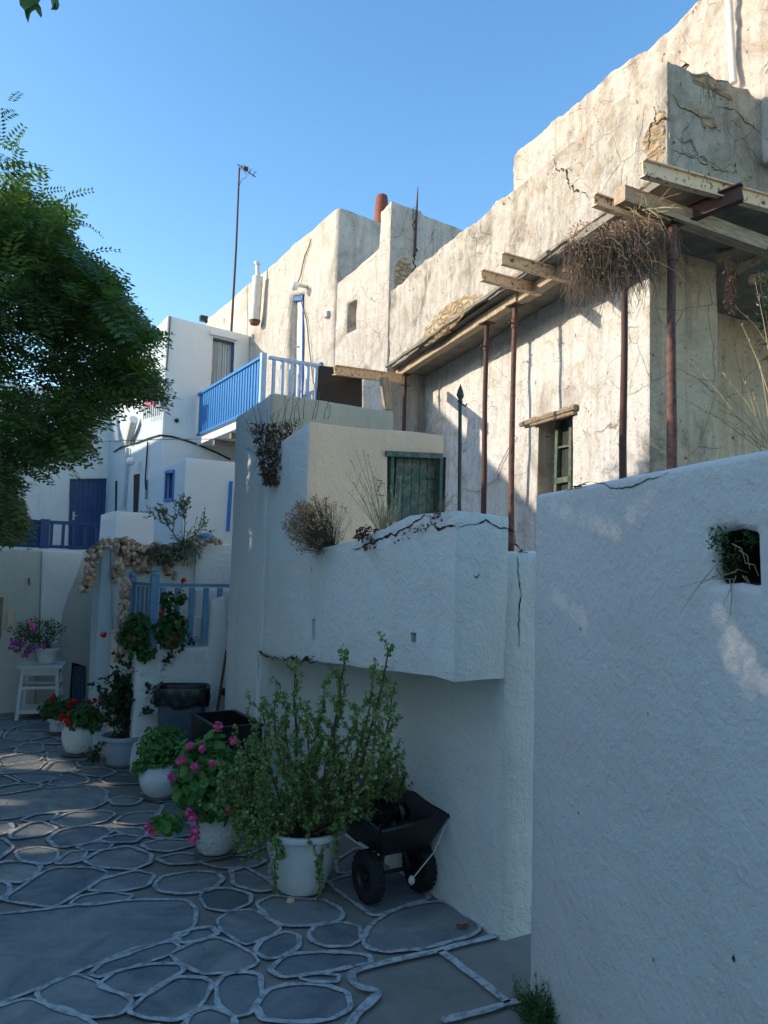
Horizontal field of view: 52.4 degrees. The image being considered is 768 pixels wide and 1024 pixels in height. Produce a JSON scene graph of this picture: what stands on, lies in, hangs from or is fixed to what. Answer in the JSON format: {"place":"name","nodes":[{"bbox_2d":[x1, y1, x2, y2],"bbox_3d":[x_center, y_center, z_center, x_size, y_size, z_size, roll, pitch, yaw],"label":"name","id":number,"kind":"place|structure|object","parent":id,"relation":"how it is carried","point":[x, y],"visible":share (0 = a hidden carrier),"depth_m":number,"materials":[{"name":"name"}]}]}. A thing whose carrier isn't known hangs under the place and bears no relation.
{"place":"outdoors","nodes":[
{"label":"outdoors","id":0,"kind":"place"},
{"bbox_2d":[19,0,58,21],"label":"vine sprig","id":1,"kind":"object","parent":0,"point":[28,6],"visible":1,"depth_m":1.60,"materials":[{"name":"green plant"}]},
{"bbox_2d":[216,650,226,710],"bbox_3d":[-1.278,1.429,6.067,0.105,0.704,0.022,4,-5,-30],"label":"broom handle","id":2,"kind":"object","parent":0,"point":[221,684],"visible":0.5,"depth_m":6.07,"materials":[{"name":"wood"}]},
{"bbox_2d":[0,705,554,1023],"bbox_3d":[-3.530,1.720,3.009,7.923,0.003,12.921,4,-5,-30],"label":"paving","id":3,"kind":"structure","parent":0,"point":[39,948],"depth_m":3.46,"materials":[{"name":"stone"}]},
{"bbox_2d":[14,661,66,720],"bbox_3d":[-3.464,1.801,7.891,0.420,0.530,0.420,3,-4,-16],"label":"side table","id":4,"kind":"object","parent":3,"relation":"on","point":[31,668],"visible":0.84,"depth_m":7.76,"materials":[{"name":"white paint"}]},
{"bbox_2d":[7,616,68,663],"bbox_3d":[-3.504,1.293,7.889,0.596,0.477,0.531,4,-5,-30],"label":"potted petunia","id":5,"kind":"object","parent":4,"relation":"on","point":[46,653],"visible":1,"depth_m":7.84,"materials":[{"name":"purple plant"}]},
{"bbox_2d":[0,548,94,712],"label":"retaining wall","id":6,"kind":"structure","parent":3,"relation":"on","point":[37,583],"depth_m":8.29,"materials":[{"name":"white paint"}]},
{"bbox_2d":[37,694,77,734],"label":"potted geranium","id":7,"kind":"object","parent":3,"relation":"on","point":[52,708],"visible":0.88,"depth_m":7.07,"materials":[{"name":"plant"}]},
{"bbox_2d":[58,698,104,756],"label":"potted geranium","id":8,"kind":"object","parent":3,"relation":"on","point":[78,732],"visible":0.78,"depth_m":6.30,"materials":[{"name":"white ceramic"}]},
{"bbox_2d":[0,91,181,550],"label":"locust tree","id":9,"kind":"object","parent":3,"relation":"on","point":[61,293],"visible":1,"depth_m":4.90,"materials":[{"name":"green plant"}]},
{"bbox_2d":[81,625,197,768],"bbox_3d":[-1.906,1.425,6.089,0.864,1.095,0.597,2,-4,-11],"label":"potted shrub","id":10,"kind":"object","parent":3,"relation":"on","point":[119,700],"visible":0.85,"depth_m":6.00,"materials":[{"name":"green plant"}]},
{"bbox_2d":[131,724,187,800],"bbox_3d":[-1.520,1.675,5.274,0.379,0.501,0.335,4,-5,-30],"label":"potted parsley","id":11,"kind":"object","parent":3,"relation":"on","point":[154,768],"visible":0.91,"depth_m":5.19,"materials":[{"name":"plant"}]},
{"bbox_2d":[88,541,231,768],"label":"stair block","id":12,"kind":"structure","parent":3,"relation":"on","point":[199,663],"depth_m":6.38,"materials":[{"name":"white paint"}]},
{"bbox_2d":[76,538,110,594],"bbox_3d":[-2.343,0.441,6.336,0.265,0.470,0.105,4,-5,-30],"label":"garlic braid","id":13,"kind":"object","parent":12,"relation":"hanging from","point":[90,576],"visible":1,"depth_m":6.31},
{"bbox_2d":[107,537,130,582],"bbox_3d":[-2.197,0.398,6.422,0.222,0.379,0.113,4,-5,-30],"label":"garlic braid","id":14,"kind":"object","parent":12,"relation":"hanging from","point":[121,546],"visible":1,"depth_m":6.41},
{"bbox_2d":[113,578,131,661],"bbox_3d":[-2.063,0.850,6.165,0.125,0.663,0.094,4,-5,-30],"label":"garlic braid","id":15,"kind":"object","parent":12,"relation":"hanging from","point":[123,606],"visible":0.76,"depth_m":6.15},
{"bbox_2d":[100,608,157,663],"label":"geranium plant","id":16,"kind":"object","parent":12,"relation":"on","point":[131,640],"visible":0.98,"depth_m":6.00,"materials":[{"name":"green plant"}]},
{"bbox_2d":[122,536,143,566],"bbox_3d":[-2.126,0.329,6.542,0.229,0.258,0.103,4,-5,-30],"label":"garlic braid","id":17,"kind":"object","parent":12,"relation":"hanging from","point":[135,559],"visible":0.75,"depth_m":6.53},
{"bbox_2d":[130,542,155,573],"bbox_3d":[-2.050,0.389,6.583,0.283,0.286,0.108,4,-5,-30],"label":"garlic braid","id":18,"kind":"object","parent":12,"relation":"hanging from","point":[145,566],"visible":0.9,"depth_m":6.58},
{"bbox_2d":[150,541,177,580],"bbox_3d":[-1.884,0.419,6.681,0.258,0.332,0.097,4,-5,-30],"label":"garlic braid","id":19,"kind":"object","parent":12,"relation":"hanging from","point":[168,571],"visible":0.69,"depth_m":6.68},
{"bbox_2d":[142,541,188,567],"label":"succulent","id":20,"kind":"object","parent":12,"relation":"on","point":[174,557],"visible":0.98,"depth_m":6.62,"materials":[{"name":"green plant"}]},
{"bbox_2d":[140,493,214,539],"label":"wiry shrub","id":21,"kind":"object","parent":12,"relation":"on","point":[163,511],"visible":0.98,"depth_m":6.90,"materials":[{"name":"green plant"}]},
{"bbox_2d":[127,569,228,649],"bbox_3d":[-1.735,1.004,6.282,0.866,1.094,0.417,1,-4,6],"label":"stair railing","id":22,"kind":"object","parent":12,"relation":"on","point":[152,592],"visible":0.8,"depth_m":6.28,"materials":[{"name":"blue paint"}]},
{"bbox_2d":[152,578,190,649],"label":"geranium plant","id":23,"kind":"object","parent":22,"relation":"attached to","point":[170,634],"visible":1,"depth_m":6.11,"materials":[{"name":"green plant"}]},
{"bbox_2d":[166,524,203,567],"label":"grass tuft","id":24,"kind":"object","parent":12,"relation":"on","point":[188,545],"visible":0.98,"depth_m":6.74,"materials":[{"name":"green plant"}]},
{"bbox_2d":[197,533,215,540],"bbox_3d":[-1.617,0.233,7.094,0.220,0.095,0.129,4,-5,-30],"label":"plastic bowl","id":25,"kind":"object","parent":12,"relation":"on","point":[208,535],"visible":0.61,"depth_m":7.05,"materials":[{"name":"blue plastic"}]},
{"bbox_2d":[191,537,222,546],"bbox_3d":[-1.540,0.263,6.825,0.286,0.093,0.081,4,-5,-30],"label":"garlic braid","id":26,"kind":"object","parent":12,"relation":"on","point":[211,540],"visible":0.98,"depth_m":6.81},
{"bbox_2d":[150,683,210,753],"bbox_3d":[-1.530,1.640,5.860,0.423,0.654,0.382,2,-4,-10],"label":"waste bin","id":27,"kind":"object","parent":3,"relation":"on","point":[176,703],"visible":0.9,"depth_m":5.76,"materials":[{"name":"grey plastic"}]},
{"bbox_2d":[144,721,245,860],"bbox_3d":[-0.985,1.496,4.227,0.470,0.737,0.473,1,-4,10],"label":"potted geranium","id":28,"kind":"object","parent":3,"relation":"on","point":[211,838],"visible":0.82,"depth_m":4.14,"materials":[{"name":"green plant"}]},
{"bbox_2d":[190,710,263,795],"bbox_3d":[-1.068,1.660,5.228,0.330,0.552,0.548,4,-5,-30],"label":"black crate","id":29,"kind":"object","parent":3,"relation":"on","point":[202,723],"visible":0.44,"depth_m":5.21,"materials":[{"name":"plastic"}]},
{"bbox_2d":[0,704,523,1023],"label":"paving lines","id":30,"kind":"object","parent":3,"relation":"on","point":[363,1006],"visible":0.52,"depth_m":3.33,"materials":[{"name":"white paint"}]},
{"bbox_2d":[286,897,294,902],"bbox_3d":[-0.442,1.843,3.706,0.043,0.025,0.032,4,-5,-30],"label":"pebble","id":31,"kind":"object","parent":3,"relation":"on","point":[290,900],"visible":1,"depth_m":3.70,"materials":[{"name":"beige stone"}]},
{"bbox_2d":[198,631,412,901],"bbox_3d":[-0.367,1.201,3.819,1.040,1.302,0.624,0,-4,16],"label":"potted bush","id":32,"kind":"object","parent":3,"relation":"on","point":[301,837],"visible":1,"depth_m":3.71,"materials":[{"name":"green plant"}]},
{"bbox_2d":[225,393,535,939],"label":"terrace house","id":33,"kind":"structure","parent":3,"relation":"on","point":[446,605],"depth_m":3.96,"materials":[{"name":"white paint"}]},
{"bbox_2d":[99,439,231,441],"bbox_3d":[-2.623,-0.604,7.464,4.171,0.241,0.618,-2,-5,38],"label":"overhead wire","id":34,"kind":"object","parent":33,"relation":"attached to","point":[165,439],"visible":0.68,"depth_m":7.36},
{"bbox_2d":[244,389,330,487],"bbox_3d":[-0.646,-0.485,5.174,0.580,0.676,0.200,2,-4,-2],"label":"hanging plant","id":35,"kind":"object","parent":33,"relation":"hanging from","point":[270,479],"visible":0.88,"depth_m":5.14,"materials":[{"name":"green plant"}]},
{"bbox_2d":[281,494,351,557],"bbox_3d":[-0.383,0.081,4.481,0.414,0.371,0.359,4,-5,-30],"label":"dry bush","id":36,"kind":"object","parent":33,"relation":"on","point":[315,535],"visible":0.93,"depth_m":4.45,"materials":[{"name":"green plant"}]},
{"bbox_2d":[345,449,403,550],"bbox_3d":[-0.045,-0.066,4.015,0.308,0.543,0.221,2,-4,-7],"label":"dry grass clump","id":37,"kind":"object","parent":33,"relation":"on","point":[383,522],"visible":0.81,"depth_m":4.03,"materials":[{"name":"plant"}]},
{"bbox_2d":[393,458,442,521],"bbox_3d":[0.224,-0.149,5.213,0.383,0.490,0.025,4,-5,-30],"label":"hatch door","id":38,"kind":"structure","parent":33,"relation":"in","point":[417,494],"depth_m":5.19,"materials":[{"name":"green paint"}]},
{"bbox_2d":[394,492,450,543],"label":"wall weeds","id":39,"kind":"object","parent":33,"relation":"attached to","point":[435,513],"depth_m":3.67,"materials":[{"name":"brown plant"}]},
{"bbox_2d":[325,776,449,904],"bbox_3d":[-0.044,1.647,3.973,0.444,0.463,0.864,4,-5,-30],"label":"garden cart","id":40,"kind":"object","parent":3,"relation":"on","point":[408,824],"visible":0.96,"depth_m":3.76,"materials":[{"name":"plastic"}]},
{"bbox_2d":[456,923,468,928],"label":"dead leaf","id":41,"kind":"object","parent":3,"relation":"on","point":[461,926],"visible":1,"depth_m":3.48,"materials":[{"name":"plant"}]},
{"bbox_2d":[501,972,559,1023],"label":"weed","id":42,"kind":"object","parent":3,"relation":"on","point":[531,1008],"visible":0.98,"depth_m":2.78,"materials":[{"name":"green plant"}]},
{"bbox_2d":[530,450,767,1023],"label":"boundary wall","id":43,"kind":"structure","parent":3,"relation":"on","point":[650,845],"depth_m":2.29,"materials":[{"name":"white paint"}]},
{"bbox_2d":[680,525,759,619],"bbox_3d":[0.856,0.154,2.007,0.227,0.255,0.123,1,-4,3],"label":"plant","id":44,"kind":"object","parent":43,"relation":"attached to","point":[725,538],"depth_m":1.98,"materials":[{"name":"green plant"}]},
{"bbox_2d":[0,0,697,386],"label":"sky","id":45,"kind":"structure","parent":0,"point":[152,106],"materials":[{"name":"blue"}]},
{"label":"terrace","id":46,"kind":"structure","parent":0,"visible":0},
{"bbox_2d":[400,373,411,430],"bbox_3d":[0.272,-0.639,11.363,0.205,2.773,0.140,4,-5,-30],"label":"steel prop","id":47,"kind":"object","parent":46,"relation":"on","point":[404,385],"visible":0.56,"depth_m":11.41,"materials":[{"name":"brown metal"}]},
{"bbox_2d":[395,292,524,377],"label":"timber beam","id":48,"kind":"structure","parent":47,"relation":"on","point":[492,314],"depth_m":9.57,"materials":[{"name":"brown wood"}]},
{"bbox_2d":[457,384,467,510],"bbox_3d":[0.452,-0.212,4.613,0.082,1.099,0.028,4,-5,-30],"label":"spear post","id":49,"kind":"object","parent":46,"relation":"on","point":[460,394],"visible":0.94,"depth_m":4.62,"materials":[{"name":"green metal"}]},
{"bbox_2d":[478,320,494,513],"bbox_3d":[1.144,-0.791,8.883,0.205,2.773,0.140,4,-5,-30],"label":"steel prop","id":50,"kind":"object","parent":46,"relation":"on","point":[486,325],"visible":0.77,"depth_m":8.88,"materials":[{"name":"brown metal"}]},
{"bbox_2d":[505,302,523,550],"bbox_3d":[1.363,-0.830,8.261,0.205,2.773,0.140,4,-5,-30],"label":"steel prop","id":51,"kind":"object","parent":46,"relation":"on","point":[514,306],"visible":0.84,"depth_m":8.24,"materials":[{"name":"brown metal"}]},
{"bbox_2d":[385,60,767,550],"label":"derelict house","id":52,"kind":"structure","parent":46,"relation":"on","point":[567,392],"depth_m":7.79,"materials":[{"name":"paint"}]},
{"bbox_2d":[332,365,403,383],"bbox_3d":[-0.185,-1.847,10.501,0.060,0.375,1.648,-1,-5,33],"label":"timber beam","id":53,"kind":"object","parent":52,"relation":"attached to","point":[354,372],"visible":1,"depth_m":10.37,"materials":[{"name":"brown wood"}]},
{"bbox_2d":[316,366,361,406],"bbox_3d":[-0.577,-1.553,10.187,0.668,0.691,0.030,4,-5,-30],"label":"board","id":54,"kind":"object","parent":53,"relation":"attached to","point":[330,387],"visible":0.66,"depth_m":10.15,"materials":[{"name":"black wood"}]},
{"bbox_2d":[379,377,391,409],"bbox_3d":[0.026,-1.578,10.405,0.161,0.438,0.090,4,-5,-30],"label":"timber post","id":55,"kind":"object","parent":52,"relation":"attached to","point":[385,393],"visible":0.93,"depth_m":10.37,"materials":[{"name":"wood"}]},
{"bbox_2d":[375,187,461,432],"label":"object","id":56,"kind":"object","parent":52,"relation":"on","point":[412,240],"visible":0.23,"depth_m":11.92,"materials":[{"name":"paint"}]},
{"bbox_2d":[443,435,515,491],"bbox_3d":[1.165,-0.572,10.196,0.015,0.647,2.235,3,-4,-19],"label":"loose cable","id":57,"kind":"object","parent":52,"relation":"attached to","point":[488,482],"visible":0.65,"depth_m":9.99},
{"bbox_2d":[479,269,541,295],"bbox_3d":[1.278,-2.299,7.838,0.750,0.110,0.060,4,-5,-30],"label":"steel joist","id":58,"kind":"object","parent":52,"relation":"attached to","point":[505,281],"visible":0.81,"depth_m":7.80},
{"bbox_2d":[500,252,571,284],"bbox_3d":[1.478,-2.318,7.447,0.900,0.110,0.060,4,-5,-30],"label":"steel joist","id":59,"kind":"object","parent":52,"relation":"attached to","point":[519,263],"visible":0.67,"depth_m":7.37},
{"bbox_2d":[591,192,663,230],"bbox_3d":[1.994,-2.428,6.328,0.800,0.100,0.060,4,-5,-30],"label":"steel joist","id":60,"kind":"object","parent":52,"relation":"attached to","point":[603,202],"visible":0.55,"depth_m":6.20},
{"bbox_2d":[513,0,767,189],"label":"house","id":61,"kind":"structure","parent":52,"relation":"on","point":[726,40],"depth_m":7.01,"materials":[{"name":"paint"}]},
{"bbox_2d":[657,227,684,266],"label":"dead roots","id":62,"kind":"object","parent":52,"relation":"hanging from","point":[677,239],"visible":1,"depth_m":5.71,"materials":[{"name":"brown plant"}]},
{"bbox_2d":[639,158,767,212],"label":"steel joist","id":63,"kind":"object","parent":52,"relation":"attached to","point":[680,178],"visible":1,"depth_m":5.82,"materials":[{"name":"beige metal"}]},
{"bbox_2d":[700,82,717,106],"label":"dead roots","id":64,"kind":"object","parent":52,"relation":"hanging from","point":[708,96],"visible":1,"depth_m":5.30,"materials":[{"name":"plant"}]},
{"bbox_2d":[619,275,627,478],"bbox_3d":[1.992,-0.940,6.473,0.205,2.773,0.140,4,-5,-30],"label":"steel prop","id":65,"kind":"object","parent":46,"relation":"on","point":[623,405],"visible":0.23,"depth_m":6.46,"materials":[{"name":"brown metal"}]},
{"bbox_2d":[518,221,630,302],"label":"timber beam","id":66,"kind":"structure","parent":65,"relation":"on","point":[540,285],"depth_m":7.82,"materials":[{"name":"brown wood"}]},
{"bbox_2d":[660,218,685,469],"bbox_3d":[2.183,-0.904,5.919,0.205,2.634,0.140,4,-5,-30],"label":"steel prop","id":67,"kind":"object","parent":46,"relation":"on","point":[671,423],"visible":0.66,"depth_m":5.91,"materials":[{"name":"brown metal"}]},
{"bbox_2d":[614,184,767,258],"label":"timber beam","id":68,"kind":"structure","parent":67,"relation":"on","point":[728,233],"depth_m":6.13,"materials":[{"name":"brown wood"}]},
{"bbox_2d":[536,185,682,328],"bbox_3d":[1.770,-1.883,5.928,1.194,1.031,0.842,2,-4,-4],"label":"dried vine","id":69,"kind":"object","parent":68,"relation":"hanging from","point":[614,250],"visible":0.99,"depth_m":5.81,"materials":[{"name":"plant"}]},
{"bbox_2d":[684,182,743,220],"bbox_3d":[2.520,-2.361,5.993,0.452,0.207,0.070,-2,-5,38],"label":"steel joist","id":70,"kind":"object","parent":68,"relation":"on","point":[703,207],"visible":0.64,"depth_m":5.96,"materials":[{"name":"brown metal"}]},
{"bbox_2d":[721,253,739,316],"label":"dried vine","id":71,"kind":"object","parent":68,"relation":"hanging from","point":[733,287],"visible":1,"depth_m":6.39,"materials":[{"name":"brown plant"}]},
{"bbox_2d":[677,282,767,450],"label":"dry grass clump","id":72,"kind":"object","parent":46,"relation":"on","point":[760,434],"visible":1,"depth_m":4.29,"materials":[{"name":"plant"}]},
{"bbox_2d":[751,248,767,387],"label":"dark shrub","id":73,"kind":"object","parent":46,"relation":"on","point":[765,300],"visible":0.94,"depth_m":5.63,"materials":[{"name":"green plant"}]},
{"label":"terrace","id":74,"kind":"structure","parent":0,"visible":0},
{"bbox_2d":[0,519,99,548],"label":"terrace railing","id":75,"kind":"object","parent":74,"relation":"on","point":[43,531],"visible":0.51,"depth_m":16.93,"materials":[{"name":"blue paint"}]},
{"bbox_2d":[0,383,110,549],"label":"blue door house","id":76,"kind":"structure","parent":74,"relation":"on","point":[66,497],"depth_m":20.41,"materials":[{"name":"paint"}]},
{"bbox_2d":[68,479,105,549],"bbox_3d":[-7.832,0.148,20.564,0.948,2.200,0.102,4,-5,-30],"label":"door","id":77,"kind":"structure","parent":76,"relation":"in","point":[76,494],"depth_m":20.58,"materials":[{"name":"blue paint"}]},
{"bbox_2d":[99,511,154,545],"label":"wall","id":78,"kind":"structure","parent":74,"relation":"on","point":[138,527],"depth_m":10.67,"materials":[{"name":"white paint"}]},
{"bbox_2d":[105,316,249,513],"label":"curtained house","id":79,"kind":"structure","parent":74,"relation":"on","point":[198,359],"depth_m":16.55,"materials":[{"name":"white paint"}]},
{"bbox_2d":[108,480,117,512],"bbox_3d":[-6.869,-0.162,19.879,0.050,1.337,1.142,4,-5,-30],"label":"doorway","id":80,"kind":"structure","parent":79,"relation":"in","point":[112,483],"depth_m":20.01,"materials":[{"name":"blue wood"}]},
{"bbox_2d":[115,481,116,510],"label":"open door","id":81,"kind":"structure","parent":79,"relation":"in","point":[115,481],"depth_m":19.61,"materials":[{"name":"black wood"}]},
{"bbox_2d":[126,473,140,511],"bbox_3d":[-5.757,-0.436,17.983,0.050,0.938,1.270,4,-5,-30],"label":"doorway","id":82,"kind":"structure","parent":79,"relation":"in","point":[129,508],"depth_m":18.16,"materials":[{"name":"white paint"}]},
{"bbox_2d":[133,474,139,511],"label":"open door","id":83,"kind":"structure","parent":79,"relation":"in","point":[136,476],"depth_m":17.66,"materials":[{"name":"black wood"}]},
{"bbox_2d":[143,394,160,418],"bbox_3d":[-4.843,-2.264,16.280,0.050,0.696,1.419,4,-5,-30],"label":"balcony railing","id":84,"kind":"object","parent":79,"relation":"attached to","point":[153,412],"visible":0.38,"depth_m":16.24,"materials":[{"name":"white paint"}]},
{"bbox_2d":[199,315,207,323],"bbox_3d":[-3.892,-4.152,16.841,0.197,0.154,0.100,4,-5,-30],"label":"floodlight","id":85,"kind":"object","parent":79,"relation":"on","point":[203,318],"visible":1,"depth_m":16.81,"materials":[{"name":"black plastic"}]},
{"bbox_2d":[230,164,255,331],"bbox_3d":[-3.153,-5.710,17.472,0.486,4.253,0.300,4,-5,-30],"label":"antenna mast","id":86,"kind":"object","parent":79,"relation":"attached to","point":[245,168],"visible":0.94,"depth_m":17.39,"materials":[{"name":"metal"}]},
{"bbox_2d":[147,458,234,543],"bbox_3d":[-2.941,0.080,14.177,2.147,1.702,2.531,4,-5,-30],"label":"white cabin","id":87,"kind":"object","parent":74,"relation":"on","point":[208,485],"visible":0.44,"depth_m":12.91,"materials":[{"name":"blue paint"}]},
{"bbox_2d":[163,469,174,501],"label":"window","id":88,"kind":"structure","parent":87,"relation":"in","point":[172,472],"depth_m":13.59,"materials":[{"name":"blue paint"}]},
{"bbox_2d":[196,208,380,448],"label":"building","id":89,"kind":"structure","parent":74,"relation":"on","point":[285,313],"depth_m":14.54,"materials":[{"name":"paint"}]},
{"bbox_2d":[295,301,303,396],"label":"door","id":90,"kind":"structure","parent":89,"relation":"in","point":[299,307],"depth_m":15.09,"materials":[{"name":"white paint"}]},
{"bbox_2d":[374,193,387,222],"bbox_3d":[-0.060,-5.569,15.476,0.300,1.447,0.292,4,-5,-30],"label":"chimney pot","id":91,"kind":"object","parent":89,"relation":"on","point":[381,203],"visible":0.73,"depth_m":15.40,"materials":[{"name":"ceramic"}]},
{"bbox_2d":[335,249,378,408],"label":"wall","id":92,"kind":"structure","parent":74,"relation":"on","point":[356,343],"depth_m":12.58,"materials":[{"name":"paint"}]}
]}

